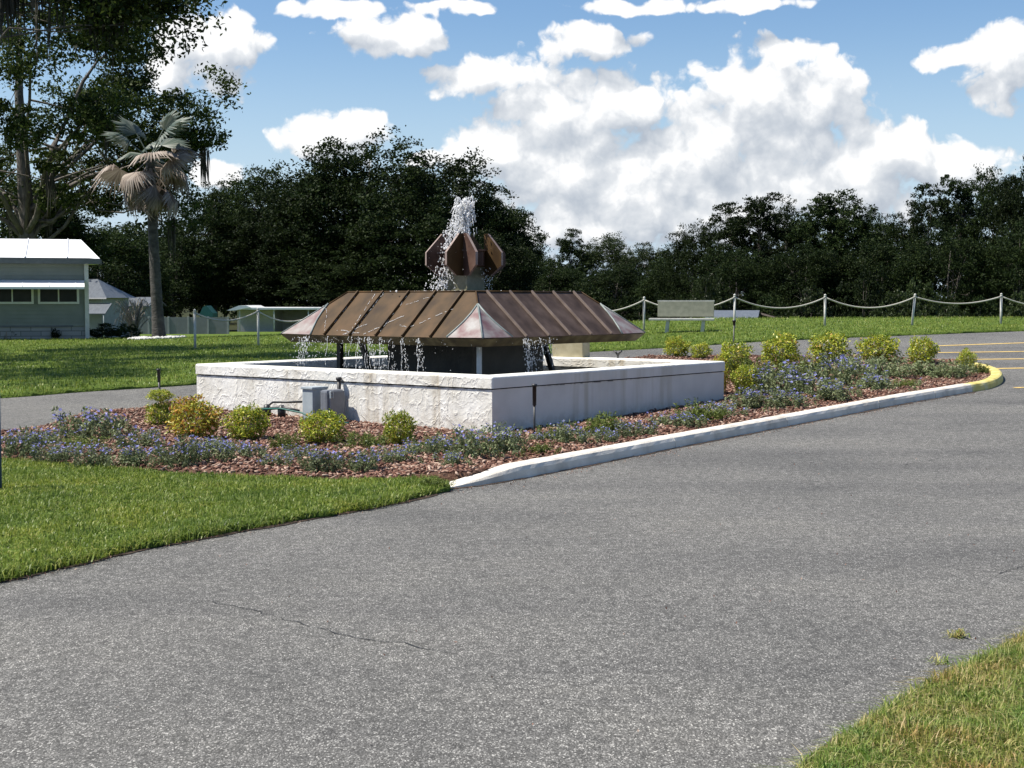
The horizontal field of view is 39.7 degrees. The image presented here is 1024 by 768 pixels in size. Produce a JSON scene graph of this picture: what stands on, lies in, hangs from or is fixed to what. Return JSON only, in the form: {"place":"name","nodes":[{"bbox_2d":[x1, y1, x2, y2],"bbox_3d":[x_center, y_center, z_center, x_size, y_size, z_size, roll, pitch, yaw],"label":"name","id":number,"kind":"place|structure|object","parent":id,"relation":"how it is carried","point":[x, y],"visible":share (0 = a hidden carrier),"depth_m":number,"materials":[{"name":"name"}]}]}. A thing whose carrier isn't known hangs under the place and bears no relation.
{"place":"outdoors","nodes":[
{"label":"outdoors","id":0,"kind":"place"},
{"bbox_2d":[0,456,455,581],"bbox_3d":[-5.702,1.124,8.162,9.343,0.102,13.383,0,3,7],"label":"lawn","id":1,"kind":"structure","parent":0,"point":[326,512],"depth_m":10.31,"materials":[{"name":"green plant"}]},
{"bbox_2d":[283,336,552,371],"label":"falling water","id":2,"kind":"structure","parent":0,"point":[527,361],"depth_m":18.92,"materials":[{"name":"white liquid"}]},
{"bbox_2d":[1,354,990,480],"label":"bark mulch","id":3,"kind":"object","parent":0,"point":[429,466],"visible":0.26,"depth_m":15.90,"materials":[{"name":"brown wood"}]},
{"bbox_2d":[1,425,52,458],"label":"flowering plant","id":4,"kind":"object","parent":3,"relation":"on","point":[11,442],"visible":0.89,"depth_m":13.98,"materials":[{"name":"green plant"}]},
{"bbox_2d":[27,441,78,462],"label":"flowering plant","id":5,"kind":"object","parent":3,"relation":"on","point":[53,454],"visible":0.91,"depth_m":13.64,"materials":[{"name":"green plant"}]},
{"bbox_2d":[63,440,114,467],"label":"flowering plant","id":6,"kind":"object","parent":3,"relation":"on","point":[91,458],"visible":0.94,"depth_m":13.24,"materials":[{"name":"green plant"}]},
{"bbox_2d":[50,405,139,440],"bbox_3d":[-4.644,0.429,15.768,0.974,0.451,0.946,0,3,-8],"label":"flowering plant","id":7,"kind":"object","parent":3,"relation":"on","point":[91,422],"visible":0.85,"depth_m":15.77,"materials":[{"name":"green plant"}]},
{"bbox_2d":[111,425,163,447],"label":"flowering plant","id":8,"kind":"object","parent":3,"relation":"on","point":[143,439],"visible":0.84,"depth_m":14.72,"materials":[{"name":"green plant"}]},
{"bbox_2d":[104,440,190,466],"bbox_3d":[-3.352,0.660,13.313,0.784,0.269,0.612,0,3,3],"label":"flowering plant","id":9,"kind":"object","parent":3,"relation":"on","point":[125,456],"visible":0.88,"depth_m":13.17,"materials":[{"name":"green plant"}]},
{"bbox_2d":[144,388,175,425],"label":"yellow bush","id":10,"kind":"object","parent":3,"relation":"on","point":[162,411],"visible":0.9,"depth_m":17.02,"materials":[{"name":"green plant"}]},
{"bbox_2d":[146,433,205,471],"bbox_3d":[-3.114,0.628,13.099,0.540,0.363,0.553,0,3,8],"label":"flowering plant","id":11,"kind":"object","parent":3,"relation":"on","point":[183,454],"visible":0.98,"depth_m":13.06,"materials":[{"name":"green plant"}]},
{"bbox_2d":[164,393,223,436],"bbox_3d":[-3.547,0.398,15.756,0.773,0.608,0.646,3,4,38],"label":"yellow bush","id":12,"kind":"object","parent":3,"relation":"on","point":[206,421],"visible":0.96,"depth_m":15.64,"materials":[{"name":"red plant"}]},
{"bbox_2d":[188,437,236,462],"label":"flowering plant","id":13,"kind":"object","parent":3,"relation":"on","point":[205,454],"visible":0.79,"depth_m":13.31,"materials":[{"name":"green plant"}]},
{"bbox_2d":[218,401,271,439],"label":"yellow bush","id":14,"kind":"object","parent":3,"relation":"on","point":[253,417],"visible":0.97,"depth_m":15.56,"materials":[{"name":"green plant"}]},
{"bbox_2d":[301,386,327,419],"bbox_3d":[-2.531,0.257,18.209,0.215,0.450,0.285,3,4,38],"label":"electrical box","id":15,"kind":"object","parent":3,"relation":"on","point":[311,397],"visible":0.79,"depth_m":18.11,"materials":[{"name":"grey paint"}]},
{"bbox_2d":[297,408,348,444],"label":"yellow bush","id":16,"kind":"object","parent":3,"relation":"on","point":[319,431],"visible":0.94,"depth_m":15.16,"materials":[{"name":"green plant"}]},
{"bbox_2d":[296,443,367,473],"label":"flowering plant","id":17,"kind":"object","parent":3,"relation":"on","point":[314,461],"visible":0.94,"depth_m":12.81,"materials":[{"name":"green plant"}]},
{"bbox_2d":[321,389,344,419],"bbox_3d":[-2.274,0.286,18.064,0.175,0.430,0.300,3,4,38],"label":"electrical box","id":18,"kind":"object","parent":3,"relation":"on","point":[333,399],"visible":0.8,"depth_m":17.99,"materials":[{"name":"grey paint"}]},
{"bbox_2d":[334,449,381,473],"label":"flowering plant","id":19,"kind":"object","parent":3,"relation":"on","point":[368,461],"visible":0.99,"depth_m":12.94,"materials":[{"name":"green plant"}]},
{"bbox_2d":[382,409,418,444],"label":"yellow bush","id":20,"kind":"object","parent":3,"relation":"on","point":[397,435],"visible":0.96,"depth_m":15.02,"materials":[{"name":"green plant"}]},
{"bbox_2d":[196,233,724,431],"bbox_3d":[-0.667,-0.758,20.485,5.436,2.795,5.436,3,4,38],"label":"fountain","id":21,"kind":"object","parent":3,"relation":"on","point":[490,381],"visible":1,"depth_m":19.22,"materials":[{"name":"white paint"}]},
{"bbox_2d":[390,195,501,291],"bbox_3d":[-1.117,-1.997,20.211,1.784,1.401,1.493,-1,3,-13],"label":"water jet","id":22,"kind":"object","parent":21,"relation":"on","point":[463,209],"visible":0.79,"depth_m":20.31,"materials":[{"name":"white liquid"}]},
{"bbox_2d":[432,422,519,460],"bbox_3d":[-0.380,0.569,13.954,0.728,0.375,0.642,-2,4,-36],"label":"flowering plant","id":23,"kind":"object","parent":3,"relation":"on","point":[474,448],"visible":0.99,"depth_m":13.92,"materials":[{"name":"green plant"}]},
{"bbox_2d":[470,420,529,454],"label":"flowering plant","id":24,"kind":"object","parent":3,"relation":"on","point":[507,446],"visible":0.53,"depth_m":14.40,"materials":[{"name":"green plant"}]},
{"bbox_2d":[550,419,599,443],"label":"flowering plant","id":25,"kind":"object","parent":3,"relation":"on","point":[565,435],"visible":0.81,"depth_m":14.95,"materials":[{"name":"green plant"}]},
{"bbox_2d":[575,410,624,436],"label":"weed plant","id":26,"kind":"object","parent":3,"relation":"on","point":[601,421],"visible":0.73,"depth_m":16.07,"materials":[{"name":"green plant"}]},
{"bbox_2d":[612,419,659,437],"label":"flowering plant","id":27,"kind":"object","parent":3,"relation":"on","point":[625,430],"visible":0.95,"depth_m":15.92,"materials":[{"name":"green plant"}]},
{"bbox_2d":[645,411,708,427],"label":"flowering plant","id":28,"kind":"object","parent":3,"relation":"on","point":[688,420],"visible":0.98,"depth_m":17.10,"materials":[{"name":"green plant"}]},
{"bbox_2d":[716,338,754,374],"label":"yellow bush","id":29,"kind":"object","parent":3,"relation":"on","point":[734,350],"visible":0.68,"depth_m":24.41,"materials":[{"name":"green plant"}]},
{"bbox_2d":[729,362,759,391],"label":"yellow bush","id":30,"kind":"object","parent":3,"relation":"on","point":[737,383],"visible":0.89,"depth_m":21.52,"materials":[{"name":"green plant"}]},
{"bbox_2d":[718,384,807,411],"bbox_3d":[3.336,0.185,19.403,1.022,0.360,1.204,-3,5,-44],"label":"flowering plant","id":31,"kind":"object","parent":3,"relation":"on","point":[750,397],"visible":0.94,"depth_m":19.37,"materials":[{"name":"green plant"}]},
{"bbox_2d":[745,359,813,392],"bbox_3d":[3.967,-0.103,21.688,1.041,0.528,0.985,3,4,40],"label":"flowering plant","id":32,"kind":"object","parent":3,"relation":"on","point":[770,378],"visible":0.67,"depth_m":21.48,"materials":[{"name":"green plant"}]},
{"bbox_2d":[758,331,801,365],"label":"yellow bush","id":33,"kind":"object","parent":3,"relation":"on","point":[774,343],"visible":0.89,"depth_m":26.07,"materials":[{"name":"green plant"}]},
{"bbox_2d":[762,386,819,408],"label":"flowering plant","id":34,"kind":"object","parent":3,"relation":"on","point":[784,397],"visible":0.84,"depth_m":19.35,"materials":[{"name":"green plant"}]},
{"bbox_2d":[752,370,836,394],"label":"flowering plant","id":35,"kind":"object","parent":3,"relation":"on","point":[797,385],"visible":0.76,"depth_m":21.18,"materials":[{"name":"green plant"}]},
{"bbox_2d":[805,328,855,362],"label":"yellow bush","id":36,"kind":"object","parent":3,"relation":"on","point":[831,339],"visible":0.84,"depth_m":26.62,"materials":[{"name":"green plant"}]},
{"bbox_2d":[804,378,862,401],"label":"flowering plant","id":37,"kind":"object","parent":3,"relation":"on","point":[838,389],"visible":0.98,"depth_m":20.38,"materials":[{"name":"green plant"}]},
{"bbox_2d":[797,351,884,385],"bbox_3d":[5.274,-0.235,22.737,1.210,0.582,1.017,-1,4,-16],"label":"flowering plant","id":38,"kind":"object","parent":3,"relation":"on","point":[843,360],"visible":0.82,"depth_m":22.58,"materials":[{"name":"green plant"}]},
{"bbox_2d":[854,333,904,361],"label":"yellow bush","id":39,"kind":"object","parent":3,"relation":"on","point":[878,341],"visible":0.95,"depth_m":26.99,"materials":[{"name":"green plant"}]},
{"bbox_2d":[849,355,910,377],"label":"weed plant","id":40,"kind":"object","parent":3,"relation":"on","point":[895,370],"visible":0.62,"depth_m":23.64,"materials":[{"name":"green plant"}]},
{"bbox_2d":[852,370,925,391],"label":"flowering plant","id":41,"kind":"object","parent":3,"relation":"on","point":[878,382],"visible":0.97,"depth_m":21.75,"materials":[{"name":"green plant"}]},
{"bbox_2d":[904,334,940,363],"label":"yellow bush","id":42,"kind":"object","parent":3,"relation":"on","point":[929,352],"visible":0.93,"depth_m":26.43,"materials":[{"name":"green plant"}]},
{"bbox_2d":[0,331,1023,767],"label":"road","id":43,"kind":"structure","parent":0,"point":[568,631],"depth_m":7.31,"materials":[{"name":"grey asphalt"}]},
{"bbox_2d":[1,491,449,581],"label":"soil edge","id":44,"kind":"object","parent":43,"relation":"on","point":[269,526],"visible":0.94,"depth_m":9.68,"materials":[{"name":"brown soil"}]},
{"bbox_2d":[450,383,971,488],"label":"kerb","id":45,"kind":"structure","parent":43,"relation":"on","point":[535,466],"depth_m":15.52,"materials":[{"name":"white paint"}]},
{"bbox_2d":[0,315,1023,397],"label":"back lawn","id":46,"kind":"structure","parent":0,"point":[126,386],"depth_m":35.14,"materials":[{"name":"green plant"}]},
{"bbox_2d":[0,238,101,339],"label":"house","id":47,"kind":"structure","parent":46,"relation":"on","point":[44,287],"depth_m":45.55,"materials":[{"name":"green"}]},
{"bbox_2d":[0,289,33,303],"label":"window","id":48,"kind":"structure","parent":47,"relation":"in","point":[7,296],"depth_m":45.26,"materials":[{"name":"black glass"}]},
{"bbox_2d":[38,289,78,303],"bbox_3d":[-14.568,-2.912,45.631,1.265,0.680,0.120,-1,4,-17],"label":"window","id":49,"kind":"structure","parent":47,"relation":"in","point":[45,296],"depth_m":45.62,"materials":[{"name":"black glass"}]},
{"bbox_2d":[89,279,135,337],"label":"house","id":50,"kind":"structure","parent":46,"relation":"on","point":[104,297],"depth_m":72.83,"materials":[{"name":"grey metal"}]},
{"bbox_2d":[0,0,230,87],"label":"oak tree","id":51,"kind":"object","parent":46,"relation":"on","point":[98,16],"visible":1,"depth_m":30.77,"materials":[{"name":"green plant"}]},
{"bbox_2d":[0,0,250,266],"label":"oak tree","id":52,"kind":"object","parent":46,"relation":"on","point":[91,111],"visible":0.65,"depth_m":60.51,"materials":[{"name":"green plant"}]},
{"bbox_2d":[113,298,151,336],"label":"bare shrub","id":53,"kind":"object","parent":46,"relation":"on","point":[133,318],"visible":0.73,"depth_m":61.83,"materials":[{"name":"grey plant"}]},
{"bbox_2d":[91,109,200,336],"bbox_3d":[-11.314,-4.926,44.911,3.444,7.485,3.125,2,4,32],"label":"palm tree","id":54,"kind":"object","parent":46,"relation":"on","point":[151,199],"visible":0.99,"depth_m":44.67,"materials":[{"name":"grey plant"}]},
{"bbox_2d":[138,317,228,333],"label":"vinyl fence","id":55,"kind":"object","parent":46,"relation":"on","point":[179,325],"visible":0.46,"depth_m":91.91,"materials":[{"name":"white plastic"}]},
{"bbox_2d":[649,300,714,332],"bbox_3d":[4.528,-1.782,37.881,1.720,0.900,0.577,1,3,9],"label":"bench","id":56,"kind":"object","parent":46,"relation":"on","point":[685,308],"visible":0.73,"depth_m":37.99,"materials":[{"name":"concrete"}]},
{"bbox_2d":[0,0,1023,298],"label":"sky","id":57,"kind":"structure","parent":0,"point":[637,119],"materials":[{"name":"blue"}]},
{"bbox_2d":[164,303,895,331],"bbox_3d":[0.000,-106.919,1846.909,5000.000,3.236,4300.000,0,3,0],"label":"ground","id":58,"kind":"structure","parent":0,"point":[232,326],"depth_m":241.31,"materials":[{"name":"green plant"}]},
{"bbox_2d":[0,169,122,279],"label":"broadleaf tree","id":59,"kind":"object","parent":58,"relation":"on","point":[76,228],"visible":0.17,"depth_m":77.17,"materials":[{"name":"green plant"}]},
{"bbox_2d":[44,220,180,313],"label":"broadleaf tree","id":60,"kind":"object","parent":58,"relation":"on","point":[133,248],"visible":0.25,"depth_m":102.34,"materials":[{"name":"green plant"}]},
{"bbox_2d":[90,222,237,316],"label":"broadleaf tree","id":61,"kind":"object","parent":58,"relation":"on","point":[186,287],"visible":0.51,"depth_m":113.82,"materials":[{"name":"green plant"}]},
{"bbox_2d":[163,180,264,312],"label":"broadleaf tree","id":62,"kind":"object","parent":58,"relation":"on","point":[225,224],"visible":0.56,"depth_m":114.97,"materials":[{"name":"green plant"}]},
{"bbox_2d":[190,158,325,311],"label":"broadleaf tree","id":63,"kind":"object","parent":58,"relation":"on","point":[235,193],"visible":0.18,"depth_m":119.04,"materials":[{"name":"green plant"}]},
{"bbox_2d":[226,305,320,331],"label":"carport","id":64,"kind":"object","parent":58,"relation":"on","point":[249,324],"visible":0.48,"depth_m":105.32,"materials":[{"name":"white metal"}]},
{"bbox_2d":[218,215,348,306],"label":"broadleaf tree","id":65,"kind":"object","parent":58,"relation":"on","point":[250,282],"visible":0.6,"depth_m":112.46,"materials":[{"name":"green plant"}]},
{"bbox_2d":[236,161,400,292],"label":"broadleaf tree","id":66,"kind":"object","parent":58,"relation":"on","point":[272,212],"visible":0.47,"depth_m":112.22,"materials":[{"name":"green plant"}]},
{"bbox_2d":[266,233,435,306],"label":"broadleaf tree","id":67,"kind":"object","parent":58,"relation":"on","point":[322,299],"visible":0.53,"depth_m":109.88,"materials":[{"name":"green plant"}]},
{"bbox_2d":[266,125,472,290],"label":"broadleaf tree","id":68,"kind":"object","parent":58,"relation":"on","point":[352,163],"visible":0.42,"depth_m":113.38,"materials":[{"name":"green plant"}]},
{"bbox_2d":[315,198,472,299],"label":"broadleaf tree","id":69,"kind":"object","parent":58,"relation":"on","point":[427,230],"visible":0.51,"depth_m":108.62,"materials":[{"name":"green plant"}]},
{"bbox_2d":[365,146,533,289],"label":"broadleaf tree","id":70,"kind":"object","parent":58,"relation":"on","point":[457,169],"visible":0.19,"depth_m":118.09,"materials":[{"name":"green plant"}]},
{"bbox_2d":[426,226,548,290],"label":"broadleaf tree","id":71,"kind":"object","parent":58,"relation":"on","point":[516,260],"visible":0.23,"depth_m":102.75,"materials":[{"name":"green plant"}]},
{"bbox_2d":[446,179,553,290],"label":"broadleaf tree","id":72,"kind":"object","parent":58,"relation":"on","point":[513,219],"visible":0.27,"depth_m":117.52,"materials":[{"name":"green plant"}]},
{"bbox_2d":[4,217,1021,322],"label":"wood","id":73,"kind":"object","parent":58,"relation":"on","point":[226,313],"depth_m":154.98,"materials":[{"name":"green plant"}]},
{"bbox_2d":[520,255,587,292],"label":"broadleaf tree","id":74,"kind":"object","parent":58,"relation":"on","point":[569,276],"visible":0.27,"depth_m":147.56,"materials":[{"name":"green plant"}]},
{"bbox_2d":[545,228,592,285],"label":"tree","id":75,"kind":"object","parent":58,"relation":"on","point":[567,247],"visible":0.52,"depth_m":158.82,"materials":[{"name":"green plant"}]},
{"bbox_2d":[570,231,649,303],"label":"broadleaf tree","id":76,"kind":"object","parent":58,"relation":"on","point":[596,257],"visible":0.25,"depth_m":165.49,"materials":[{"name":"green plant"}]},
{"bbox_2d":[568,262,659,321],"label":"broadleaf tree","id":77,"kind":"object","parent":58,"relation":"on","point":[619,275],"visible":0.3,"depth_m":142.85,"materials":[{"name":"green plant"}]},
{"bbox_2d":[607,241,674,315],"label":"broadleaf tree","id":78,"kind":"object","parent":58,"relation":"on","point":[642,255],"visible":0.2,"depth_m":163.51,"materials":[{"name":"green plant"}]},
{"bbox_2d":[617,295,669,320],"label":"bush","id":79,"kind":"object","parent":58,"relation":"on","point":[637,312],"visible":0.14,"depth_m":87.37,"materials":[{"name":"green plant"}]},
{"bbox_2d":[633,255,702,317],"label":"broadleaf tree","id":80,"kind":"object","parent":58,"relation":"on","point":[648,281],"visible":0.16,"depth_m":136.95,"materials":[{"name":"green plant"}]},
{"bbox_2d":[650,222,728,317],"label":"broadleaf tree","id":81,"kind":"object","parent":58,"relation":"on","point":[682,254],"visible":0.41,"depth_m":123.69,"materials":[{"name":"green plant"}]},
{"bbox_2d":[679,272,732,317],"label":"bush","id":82,"kind":"object","parent":58,"relation":"on","point":[705,283],"visible":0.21,"depth_m":79.75,"materials":[{"name":"green plant"}]},
{"bbox_2d":[677,242,784,316],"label":"broadleaf tree","id":83,"kind":"object","parent":58,"relation":"on","point":[737,270],"visible":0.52,"depth_m":98.88,"materials":[{"name":"green plant"}]},
{"bbox_2d":[695,201,771,295],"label":"pine tree","id":84,"kind":"object","parent":58,"relation":"on","point":[729,210],"visible":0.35,"depth_m":116.47,"materials":[{"name":"green plant"}]},
{"bbox_2d":[717,192,805,303],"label":"pine tree","id":85,"kind":"object","parent":58,"relation":"on","point":[759,206],"visible":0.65,"depth_m":114.75,"materials":[{"name":"green plant"}]},
{"bbox_2d":[750,194,829,306],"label":"broadleaf tree","id":86,"kind":"object","parent":58,"relation":"on","point":[785,218],"visible":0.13,"depth_m":120.32,"materials":[{"name":"green plant"}]},
{"bbox_2d":[741,242,860,317],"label":"broadleaf tree","id":87,"kind":"object","parent":58,"relation":"on","point":[813,264],"visible":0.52,"depth_m":96.17,"materials":[{"name":"green plant"}]},
{"bbox_2d":[778,284,836,317],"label":"bush","id":88,"kind":"object","parent":58,"relation":"on","point":[803,311],"visible":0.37,"depth_m":77.60,"materials":[{"name":"green plant"}]},
{"bbox_2d":[785,188,894,270],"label":"pine tree","id":89,"kind":"object","parent":58,"relation":"on","point":[840,227],"visible":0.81,"depth_m":110.17,"materials":[{"name":"green plant"}]},
{"bbox_2d":[831,264,890,317],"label":"bush","id":90,"kind":"object","parent":58,"relation":"on","point":[876,294],"visible":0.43,"depth_m":81.74,"materials":[{"name":"green plant"}]},
{"bbox_2d":[810,235,942,316],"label":"broadleaf tree","id":91,"kind":"object","parent":58,"relation":"on","point":[881,253],"visible":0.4,"depth_m":94.69,"materials":[{"name":"green plant"}]},
{"bbox_2d":[851,211,937,306],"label":"broadleaf tree","id":92,"kind":"object","parent":58,"relation":"on","point":[900,230],"visible":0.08,"depth_m":113.84,"materials":[{"name":"green plant"}]},
{"bbox_2d":[869,289,927,317],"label":"bush","id":93,"kind":"object","parent":58,"relation":"on","point":[895,297],"visible":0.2,"depth_m":71.50,"materials":[{"name":"green plant"}]},
{"bbox_2d":[893,276,944,317],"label":"bush","id":94,"kind":"object","parent":58,"relation":"on","point":[932,311],"visible":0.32,"depth_m":73.53,"materials":[{"name":"green plant"}]},
{"bbox_2d":[890,182,967,297],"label":"pine tree","id":95,"kind":"object","parent":58,"relation":"on","point":[942,206],"visible":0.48,"depth_m":104.19,"materials":[{"name":"green plant"}]},
{"bbox_2d":[879,220,1017,317],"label":"broadleaf tree","id":96,"kind":"object","parent":58,"relation":"on","point":[971,264],"visible":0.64,"depth_m":90.78,"materials":[{"name":"green plant"}]},
{"bbox_2d":[925,174,995,283],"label":"pine tree","id":97,"kind":"object","parent":58,"relation":"on","point":[965,200],"visible":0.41,"depth_m":106.96,"materials":[{"name":"green plant"}]},
{"bbox_2d":[945,163,1023,297],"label":"broadleaf tree","id":98,"kind":"object","parent":58,"relation":"on","point":[984,193],"visible":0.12,"depth_m":110.69,"materials":[{"name":"green plant"}]},
{"bbox_2d":[968,221,1023,317],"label":"broadleaf tree","id":99,"kind":"object","parent":58,"relation":"on","point":[1016,255],"visible":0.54,"depth_m":88.89,"materials":[{"name":"green plant"}]},
{"bbox_2d":[975,157,1023,299],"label":"broadleaf tree","id":100,"kind":"object","parent":58,"relation":"on","point":[1013,206],"visible":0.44,"depth_m":102.71,"materials":[{"name":"green plant"}]},
{"bbox_2d":[741,619,1023,767],"bbox_3d":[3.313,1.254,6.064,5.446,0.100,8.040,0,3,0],"label":"verge","id":101,"kind":"structure","parent":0,"point":[906,757],"depth_m":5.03,"materials":[{"name":"green plant"}]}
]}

